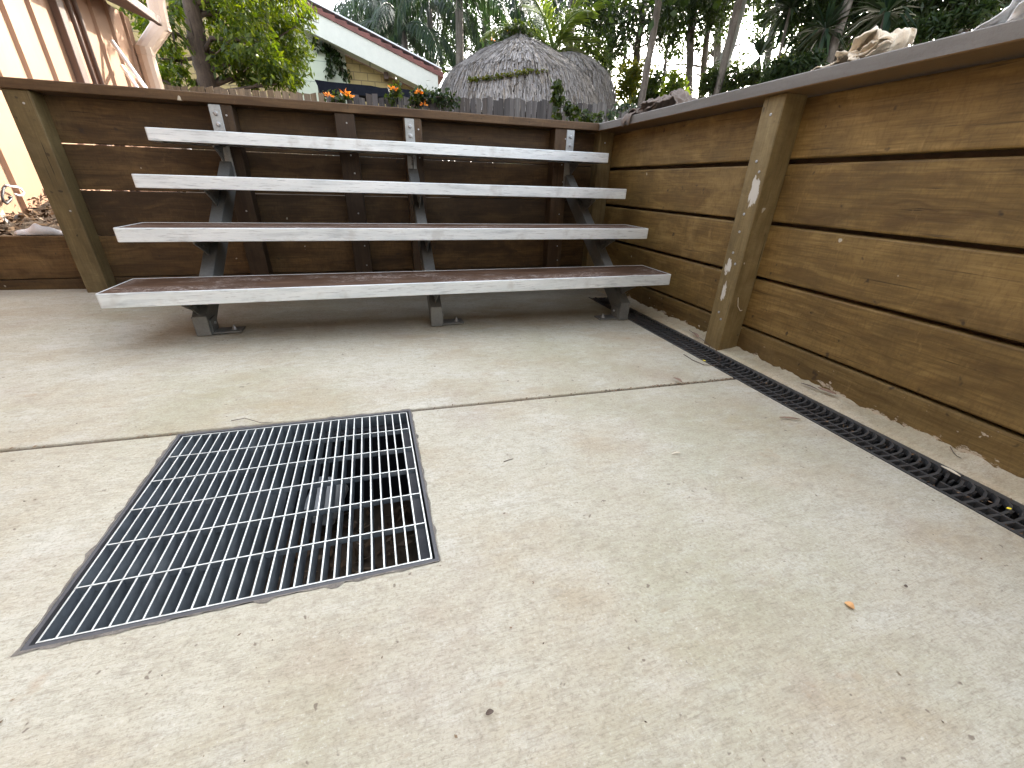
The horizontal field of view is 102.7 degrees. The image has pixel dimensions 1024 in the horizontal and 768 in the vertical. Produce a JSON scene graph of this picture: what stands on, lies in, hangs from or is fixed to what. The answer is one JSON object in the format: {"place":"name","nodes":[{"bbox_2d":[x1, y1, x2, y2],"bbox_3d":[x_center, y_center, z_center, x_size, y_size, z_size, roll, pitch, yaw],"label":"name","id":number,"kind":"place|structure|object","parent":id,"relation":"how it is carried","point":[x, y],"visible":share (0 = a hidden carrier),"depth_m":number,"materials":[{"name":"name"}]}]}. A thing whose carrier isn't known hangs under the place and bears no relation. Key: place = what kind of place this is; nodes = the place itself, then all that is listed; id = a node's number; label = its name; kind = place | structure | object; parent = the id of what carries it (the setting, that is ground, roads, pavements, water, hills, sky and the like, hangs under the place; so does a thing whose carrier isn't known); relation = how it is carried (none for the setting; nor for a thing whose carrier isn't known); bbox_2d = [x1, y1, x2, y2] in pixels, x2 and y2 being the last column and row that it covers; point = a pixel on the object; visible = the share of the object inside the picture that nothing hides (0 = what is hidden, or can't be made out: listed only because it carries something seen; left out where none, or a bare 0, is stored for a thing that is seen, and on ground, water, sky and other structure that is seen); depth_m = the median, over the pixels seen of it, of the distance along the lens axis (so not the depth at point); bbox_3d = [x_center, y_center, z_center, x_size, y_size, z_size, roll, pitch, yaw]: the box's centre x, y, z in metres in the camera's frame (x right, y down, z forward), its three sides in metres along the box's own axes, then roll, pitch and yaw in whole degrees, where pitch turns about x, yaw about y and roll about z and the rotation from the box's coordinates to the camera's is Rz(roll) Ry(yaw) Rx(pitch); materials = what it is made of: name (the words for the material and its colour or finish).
{"place":"outdoors","nodes":[
{"label":"outdoors","id":0,"kind":"place"},
{"bbox_2d":[0,163,578,234],"bbox_3d":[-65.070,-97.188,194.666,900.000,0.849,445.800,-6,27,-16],"label":"garden ground","id":1,"kind":"structure","parent":0,"point":[31,222],"depth_m":3.50,"materials":[{"name":"soil"}]},
{"bbox_2d":[14,223,62,234],"bbox_3d":[-3.518,-1.153,3.162,0.420,0.173,0.128,-6,27,-16],"label":"plastic film","id":2,"kind":"object","parent":1,"relation":"on","point":[34,229],"visible":0.41,"depth_m":3.08,"materials":[{"name":"white plastic"}]},
{"bbox_2d":[0,189,177,235],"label":"bark mulch","id":3,"kind":"object","parent":1,"relation":"on","point":[19,217],"visible":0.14,"depth_m":3.36,"materials":[{"name":"brown wood"}]},
{"bbox_2d":[0,0,180,221],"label":"shed","id":4,"kind":"structure","parent":1,"relation":"on","point":[62,40],"depth_m":4.27,"materials":[{"name":"beige wood"}]},
{"bbox_2d":[0,184,12,204],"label":"cable loop","id":5,"kind":"object","parent":4,"relation":"attached to","point":[10,199],"visible":1,"depth_m":3.39,"materials":[{"name":"grey plastic"}]},
{"bbox_2d":[5,184,24,195],"bbox_3d":[-4.226,-1.650,3.488,0.018,0.096,0.172,-6,27,-16],"label":"cable loop","id":6,"kind":"object","parent":4,"relation":"attached to","point":[21,189],"visible":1,"depth_m":3.50,"materials":[{"name":"white plastic"}]},
{"bbox_2d":[120,64,138,86],"bbox_3d":[-4.444,-3.456,4.942,1.343,0.810,0.048,23,33,37],"label":"metal pole","id":7,"kind":"object","parent":4,"relation":"attached to","point":[128,75],"visible":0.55,"depth_m":5.07,"materials":[{"name":"white metal"}]},
{"bbox_2d":[110,40,147,87],"bbox_3d":[-4.454,-3.419,5.316,0.970,1.662,0.048,5,26,6],"label":"metal pole","id":8,"kind":"object","parent":1,"relation":"on","point":[127,62],"visible":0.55,"depth_m":5.08,"materials":[{"name":"white metal"}]},
{"bbox_2d":[114,0,318,95],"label":"leafy tree","id":9,"kind":"object","parent":1,"relation":"on","point":[271,63],"visible":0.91,"depth_m":7.40,"materials":[{"name":"green plant"}]},
{"bbox_2d":[163,84,332,155],"bbox_3d":[-5.023,-3.921,6.901,3.749,1.892,0.114,-6,27,-16],"label":"paling fence","id":10,"kind":"object","parent":1,"relation":"on","point":[270,93],"visible":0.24,"depth_m":6.71,"materials":[{"name":"wood"}]},
{"bbox_2d":[105,0,443,159],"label":"house","id":11,"kind":"structure","parent":1,"relation":"on","point":[370,57],"depth_m":10.54,"materials":[{"name":"white paint"}]},
{"bbox_2d":[306,37,351,82],"bbox_3d":[-4.704,-8.331,10.568,1.018,1.093,0.518,-6,27,-16],"label":"hanging vine","id":12,"kind":"object","parent":11,"relation":"hanging from","point":[336,56],"visible":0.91,"depth_m":10.51,"materials":[{"name":"green plant"}]},
{"bbox_2d":[323,47,334,80],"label":"hanging vine","id":13,"kind":"object","parent":11,"relation":"hanging from","point":[329,64],"visible":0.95,"depth_m":10.59,"materials":[{"name":"green plant"}]},
{"bbox_2d":[315,80,438,106],"bbox_3d":[-2.933,-5.418,9.614,2.531,2.317,1.800,-6,27,-16],"label":"shade awning","id":14,"kind":"object","parent":1,"relation":"on","point":[361,91],"visible":0.34,"depth_m":8.25,"materials":[{"name":"fabric"}]},
{"bbox_2d":[336,0,426,54],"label":"queen palm","id":15,"kind":"object","parent":1,"relation":"on","point":[357,21],"visible":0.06,"depth_m":16.84,"materials":[{"name":"green plant"}]},
{"bbox_2d":[326,93,447,160],"bbox_3d":[-2.224,-4.266,7.665,2.065,2.000,0.114,-6,27,-16],"label":"paling fence","id":16,"kind":"object","parent":1,"relation":"on","point":[372,99],"visible":0.2,"depth_m":7.26,"materials":[{"name":"wood"}]},
{"bbox_2d":[323,89,354,102],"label":"flame vine","id":17,"kind":"object","parent":16,"relation":"attached to","point":[342,99],"visible":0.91,"depth_m":6.92,"materials":[{"name":"orange plant"}]},
{"bbox_2d":[384,77,403,106],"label":"flame vine","id":18,"kind":"object","parent":16,"relation":"attached to","point":[396,91],"visible":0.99,"depth_m":7.15,"materials":[{"name":"green plant"}]},
{"bbox_2d":[405,84,428,108],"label":"flame vine","id":19,"kind":"object","parent":16,"relation":"attached to","point":[417,95],"visible":0.98,"depth_m":7.26,"materials":[{"name":"green plant"}]},
{"bbox_2d":[421,80,460,110],"bbox_3d":[-1.274,-5.164,7.383,0.745,0.456,0.480,-6,27,-16],"label":"flame vine","id":20,"kind":"object","parent":16,"relation":"attached to","point":[434,95],"visible":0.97,"depth_m":7.38,"materials":[{"name":"green plant"}]},
{"bbox_2d":[333,0,455,87],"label":"queen palm","id":21,"kind":"object","parent":1,"relation":"on","point":[417,30],"visible":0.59,"depth_m":13.80,"materials":[{"name":"green plant"}]},
{"bbox_2d":[334,0,466,55],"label":"gum tree","id":22,"kind":"object","parent":1,"relation":"on","point":[420,21],"visible":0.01,"depth_m":24.15,"materials":[{"name":"green plant"}]},
{"bbox_2d":[364,0,507,64],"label":"queen palm","id":23,"kind":"object","parent":1,"relation":"on","point":[442,6],"visible":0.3,"depth_m":15.57,"materials":[{"name":"green plant"}]},
{"bbox_2d":[354,0,558,64],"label":"queen palm","id":24,"kind":"object","parent":1,"relation":"on","point":[401,14],"visible":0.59,"depth_m":14.23,"materials":[{"name":"green plant"}]},
{"bbox_2d":[424,0,563,75],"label":"tall tree","id":25,"kind":"object","parent":1,"relation":"on","point":[444,70],"visible":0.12,"depth_m":20.90,"materials":[{"name":"green plant"}]},
{"bbox_2d":[438,26,616,161],"bbox_3d":[0.628,-7.140,11.307,5.505,4.127,4.669,-6,27,-16],"label":"thatched hut","id":26,"kind":"object","parent":1,"relation":"on","point":[587,80],"visible":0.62,"depth_m":9.29,"materials":[{"name":"grey wicker"}]},
{"bbox_2d":[467,68,547,82],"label":"creeper vine","id":27,"kind":"object","parent":26,"relation":"attached to","point":[498,76],"visible":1,"depth_m":8.94,"materials":[{"name":"green plant"}]},
{"bbox_2d":[486,17,538,46],"bbox_3d":[-0.072,-8.483,9.968,1.290,0.699,0.681,-6,27,-16],"label":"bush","id":28,"kind":"object","parent":26,"relation":"attached to","point":[508,31],"visible":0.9,"depth_m":9.86,"materials":[{"name":"green plant"}]},
{"bbox_2d":[447,96,640,162],"bbox_3d":[1.485,-4.741,8.667,5.652,2.186,0.114,-6,27,-16],"label":"paling fence","id":29,"kind":"object","parent":1,"relation":"on","point":[490,106],"visible":0.18,"depth_m":7.89,"materials":[{"name":"grey wood"}]},
{"bbox_2d":[479,0,609,69],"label":"feather palm","id":30,"kind":"object","parent":1,"relation":"on","point":[564,37],"visible":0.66,"depth_m":11.81,"materials":[{"name":"green plant"}]},
{"bbox_2d":[559,99,580,120],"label":"garden weed","id":31,"kind":"object","parent":1,"relation":"on","point":[568,111],"visible":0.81,"depth_m":4.42,"materials":[{"name":"green plant"}]},
{"bbox_2d":[527,0,615,74],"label":"tall tree","id":32,"kind":"object","parent":1,"relation":"on","point":[580,30],"visible":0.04,"depth_m":23.22,"materials":[{"name":"green plant"}]},
{"bbox_2d":[514,0,635,74],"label":"queen palm","id":33,"kind":"object","parent":1,"relation":"on","point":[560,7],"visible":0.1,"depth_m":15.16,"materials":[{"name":"green plant"}]},
{"bbox_2d":[570,102,593,122],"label":"garden weed","id":34,"kind":"object","parent":1,"relation":"on","point":[585,117],"visible":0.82,"depth_m":4.46,"materials":[{"name":"green plant"}]},
{"bbox_2d":[578,110,604,122],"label":"garden weed","id":35,"kind":"object","parent":1,"relation":"on","point":[599,115],"visible":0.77,"depth_m":4.52,"materials":[{"name":"green plant"}]},
{"bbox_2d":[602,99,636,120],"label":"garden weed","id":36,"kind":"object","parent":1,"relation":"on","point":[610,115],"visible":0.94,"depth_m":4.54,"materials":[{"name":"green plant"}]},
{"bbox_2d":[570,0,696,102],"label":"dark tree","id":37,"kind":"object","parent":1,"relation":"on","point":[615,44],"visible":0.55,"depth_m":12.51,"materials":[{"name":"green plant"}]},
{"bbox_2d":[610,56,659,117],"bbox_3d":[3.732,-8.322,12.868,1.829,3.434,1.240,11,27,18],"label":"garden bush","id":38,"kind":"object","parent":1,"relation":"on","point":[629,79],"visible":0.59,"depth_m":12.39,"materials":[{"name":"green plant"}]},
{"bbox_2d":[587,0,688,106],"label":"terrace tree","id":39,"kind":"object","parent":1,"relation":"on","point":[652,27],"visible":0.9,"depth_m":9.17,"materials":[{"name":"grey plant"}]},
{"bbox_2d":[628,69,668,104],"bbox_3d":[3.983,-7.399,11.796,1.439,2.720,1.000,19,31,30],"label":"garden bush","id":40,"kind":"object","parent":1,"relation":"on","point":[653,87],"visible":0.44,"depth_m":11.28,"materials":[{"name":"green plant"}]},
{"bbox_2d":[650,8,683,82],"bbox_3d":[5.688,-11.213,15.087,1.944,6.767,2.302,12,28,20],"label":"forest tree","id":41,"kind":"object","parent":1,"relation":"on","point":[665,66],"visible":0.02,"depth_m":15.03,"materials":[{"name":"grey plant"}]},
{"bbox_2d":[657,65,694,96],"bbox_3d":[4.245,-7.058,11.138,0.840,2.692,0.901,-6,27,-16],"label":"garden bush","id":42,"kind":"object","parent":1,"relation":"on","point":[673,83],"visible":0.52,"depth_m":10.70,"materials":[{"name":"green plant"}]},
{"bbox_2d":[648,0,720,93],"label":"forest tree","id":43,"kind":"object","parent":1,"relation":"on","point":[692,7],"visible":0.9,"depth_m":11.69,"materials":[{"name":"green plant"}]},
{"bbox_2d":[627,0,776,95],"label":"tall tree","id":44,"kind":"object","parent":1,"relation":"on","point":[714,52],"visible":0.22,"depth_m":20.87,"materials":[{"name":"green plant"}]},
{"bbox_2d":[682,0,734,97],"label":"forest tree","id":45,"kind":"object","parent":1,"relation":"on","point":[704,59],"visible":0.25,"depth_m":12.33,"materials":[{"name":"green plant"}]},
{"bbox_2d":[680,0,764,94],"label":"terrace tree","id":46,"kind":"object","parent":1,"relation":"on","point":[730,37],"visible":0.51,"depth_m":8.92,"materials":[{"name":"grey plant"}]},
{"bbox_2d":[692,57,765,98],"bbox_3d":[4.919,-6.136,9.578,1.662,2.462,0.750,14,28,23],"label":"garden bush","id":47,"kind":"object","parent":1,"relation":"on","point":[747,76],"visible":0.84,"depth_m":9.15,"materials":[{"name":"green plant"}]},
{"bbox_2d":[703,0,774,94],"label":"forest tree","id":48,"kind":"object","parent":1,"relation":"on","point":[728,8],"visible":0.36,"depth_m":11.13,"materials":[{"name":"green plant"}]},
{"bbox_2d":[738,26,779,76],"bbox_3d":[5.829,-6.794,10.057,0.924,3.104,1.172,-20,34,-38],"label":"dracaena","id":49,"kind":"object","parent":1,"relation":"on","point":[759,44],"visible":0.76,"depth_m":9.52,"materials":[{"name":"green plant"}]},
{"bbox_2d":[744,0,804,75],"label":"bamboo palm","id":50,"kind":"object","parent":1,"relation":"on","point":[771,19],"visible":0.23,"depth_m":10.01,"materials":[{"name":"green plant"}]},
{"bbox_2d":[710,0,852,65],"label":"terrace tree","id":51,"kind":"object","parent":1,"relation":"on","point":[833,46],"visible":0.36,"depth_m":7.75,"materials":[{"name":"grey plant"}]},
{"bbox_2d":[757,0,814,56],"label":"dracaena","id":52,"kind":"object","parent":1,"relation":"on","point":[787,4],"visible":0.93,"depth_m":8.78,"materials":[{"name":"green plant"}]},
{"bbox_2d":[759,45,828,82],"bbox_3d":[5.237,-5.196,7.967,1.136,2.206,0.594,14,29,24],"label":"garden bush","id":53,"kind":"object","parent":1,"relation":"on","point":[786,65],"visible":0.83,"depth_m":7.53,"materials":[{"name":"green plant"}]},
{"bbox_2d":[787,0,853,56],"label":"dracaena","id":54,"kind":"object","parent":1,"relation":"on","point":[825,39],"visible":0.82,"depth_m":7.61,"materials":[{"name":"green plant"}]},
{"bbox_2d":[766,0,909,61],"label":"dark tree","id":55,"kind":"object","parent":1,"relation":"on","point":[810,14],"visible":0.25,"depth_m":8.48,"materials":[{"name":"green plant"}]},
{"bbox_2d":[835,0,925,49],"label":"dracaena","id":56,"kind":"object","parent":1,"relation":"on","point":[884,21],"visible":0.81,"depth_m":6.28,"materials":[{"name":"green plant"}]},
{"bbox_2d":[875,0,1011,44],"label":"dark tree","id":57,"kind":"object","parent":1,"relation":"on","point":[928,6],"visible":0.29,"depth_m":7.09,"materials":[{"name":"green plant"}]},
{"bbox_2d":[889,0,1006,46],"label":"garden bush","id":58,"kind":"object","parent":1,"relation":"on","point":[942,24],"visible":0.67,"depth_m":5.90,"materials":[{"name":"green plant"}]},
{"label":"long grass","id":59,"kind":"object","parent":1,"relation":"on","visible":0},
{"bbox_2d":[549,78,565,119],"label":"garden weed","id":60,"kind":"object","parent":59,"relation":"on","point":[556,98],"visible":0.99,"depth_m":4.32,"materials":[{"name":"green plant"}]},
{"bbox_2d":[0,288,732,451],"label":"patio","id":61,"kind":"structure","parent":0,"point":[273,362],"depth_m":2.25,"materials":[{"name":"concrete"}]},
{"bbox_2d":[0,76,598,292],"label":"timber wall","id":62,"kind":"structure","parent":61,"relation":"on","point":[88,251],"depth_m":3.27,"materials":[{"name":"wood"}]},
{"bbox_2d":[95,104,670,335],"bbox_3d":[-0.664,-1.212,2.984,3.414,1.376,1.412,-6,27,-16],"label":"bleacher","id":63,"kind":"object","parent":61,"relation":"on","point":[206,292],"visible":1,"depth_m":2.76,"materials":[{"name":"grey paint"}]},
{"bbox_2d":[0,320,1022,761],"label":"grit","id":64,"kind":"object","parent":61,"relation":"on","point":[528,466],"visible":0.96,"depth_m":1.70,"materials":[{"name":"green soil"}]},
{"bbox_2d":[729,367,1023,524],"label":"drain channel","id":65,"kind":"object","parent":61,"relation":"in","point":[1002,509],"depth_m":1.59,"materials":[{"name":"black plastic"}]},
{"bbox_2d":[588,297,643,316],"bbox_3d":[0.911,-0.687,3.642,0.223,0.036,0.587,-6,27,-16],"label":"channel grate","id":66,"kind":"object","parent":65,"relation":"on","point":[604,301],"visible":0.38,"depth_m":3.64,"materials":[{"name":"black plastic"}]},
{"bbox_2d":[628,315,743,368],"bbox_3d":[1.150,-0.329,2.925,0.223,0.036,1.080,-6,27,-16],"label":"channel grate","id":67,"kind":"object","parent":65,"relation":"on","point":[697,349],"visible":0.94,"depth_m":2.80,"materials":[{"name":"black plastic"}]},
{"bbox_2d":[715,365,962,484],"bbox_3d":[1.461,0.135,1.997,0.223,0.036,1.080,-6,27,-16],"label":"channel grate","id":68,"kind":"object","parent":65,"relation":"on","point":[775,390],"visible":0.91,"depth_m":1.85,"materials":[{"name":"black plastic"}]},
{"bbox_2d":[942,466,960,476],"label":"dry leaf","id":69,"kind":"object","parent":68,"relation":"on","point":[953,471],"visible":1,"depth_m":1.55,"materials":[{"name":"beige plant"}]},
{"bbox_2d":[926,476,1023,537],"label":"channel grate","id":70,"kind":"object","parent":65,"relation":"on","point":[990,512],"visible":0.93,"depth_m":1.43,"materials":[{"name":"black plastic"}]},
{"bbox_2d":[0,380,1023,767],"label":"patio","id":71,"kind":"structure","parent":0,"point":[606,578],"depth_m":0.94,"materials":[{"name":"concrete"}]},
{"bbox_2d":[10,409,440,656],"bbox_3d":[-0.725,0.358,1.327,0.882,0.087,0.867,-6,27,-16],"label":"drain grate","id":72,"kind":"object","parent":71,"relation":"in","point":[176,541],"visible":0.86,"depth_m":1.18,"materials":[{"name":"metal"}]},
{"bbox_2d":[240,425,432,592],"bbox_3d":[-0.731,0.583,1.436,0.847,0.442,0.826,-6,27,-16],"label":"sump pit","id":73,"kind":"object","parent":71,"relation":"in","point":[412,552],"visible":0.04,"depth_m":1.78,"materials":[{"name":"concrete"}]},
{"bbox_2d":[236,500,415,597],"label":"leaf litter","id":74,"kind":"object","parent":73,"relation":"on","point":[343,565],"visible":0.14,"depth_m":1.69,"materials":[{"name":"brown plant"}]},
{"bbox_2d":[303,476,348,524],"bbox_3d":[-0.791,0.494,1.730,0.144,0.188,0.191,4,26,4],"label":"drain pipe","id":75,"kind":"object","parent":73,"relation":"in","point":[337,498],"visible":0.27,"depth_m":1.70,"materials":[{"name":"white plastic"}]},
{"bbox_2d":[0,379,732,452],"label":"joint filler","id":76,"kind":"object","parent":71,"relation":"on","point":[412,411],"visible":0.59,"depth_m":1.84,"materials":[{"name":"soil"}]},
{"bbox_2d":[486,709,493,714],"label":"dry leaf","id":77,"kind":"object","parent":71,"relation":"on","point":[489,711],"visible":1,"depth_m":0.77,"materials":[{"name":"brown plant"}]},
{"bbox_2d":[845,601,854,608],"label":"leaf","id":78,"kind":"object","parent":71,"relation":"on","point":[850,604],"visible":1,"depth_m":1.01,"materials":[{"name":"orange plant"}]},
{"bbox_2d":[313,0,976,160],"label":"sky","id":79,"kind":"structure","parent":0,"point":[330,4],"materials":[{"name":"white"}]},
{"bbox_2d":[483,149,1023,344],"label":"garden bank","id":80,"kind":"structure","parent":0,"point":[990,153],"depth_m":1.94,"materials":[{"name":"soil"}]},
{"bbox_2d":[593,288,1023,504],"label":"concrete strip","id":81,"kind":"object","parent":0,"point":[987,474],"visible":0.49,"depth_m":1.87,"materials":[{"name":"beige concrete"}]},
{"bbox_2d":[581,18,1023,478],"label":"retaining wall","id":82,"kind":"structure","parent":81,"relation":"on","point":[960,390],"depth_m":1.93,"materials":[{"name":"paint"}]},
{"bbox_2d":[621,88,697,126],"bbox_3d":[1.108,-2.091,3.113,0.233,0.206,0.682,-9,28,-21],"label":"cleaning rag","id":83,"kind":"object","parent":82,"relation":"on","point":[677,96],"visible":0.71,"depth_m":3.03,"materials":[{"name":"grey fabric"}]},
{"bbox_2d":[811,25,916,70],"bbox_3d":[1.548,-1.473,1.806,0.246,0.121,0.341,-6,27,-16],"label":"rock","id":84,"kind":"object","parent":82,"relation":"on","point":[875,40],"visible":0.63,"depth_m":1.72,"materials":[{"name":"beige stone"}]},
{"bbox_2d":[818,387,835,393],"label":"dry leaf","id":85,"kind":"object","parent":81,"relation":"on","point":[827,390],"visible":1,"depth_m":2.12,"materials":[{"name":"brown plant"}]},
{"bbox_2d":[964,0,1023,32],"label":"towel","id":86,"kind":"object","parent":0,"point":[1013,10],"visible":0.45,"depth_m":1.37,"materials":[{"name":"white fabric"}]}
]}

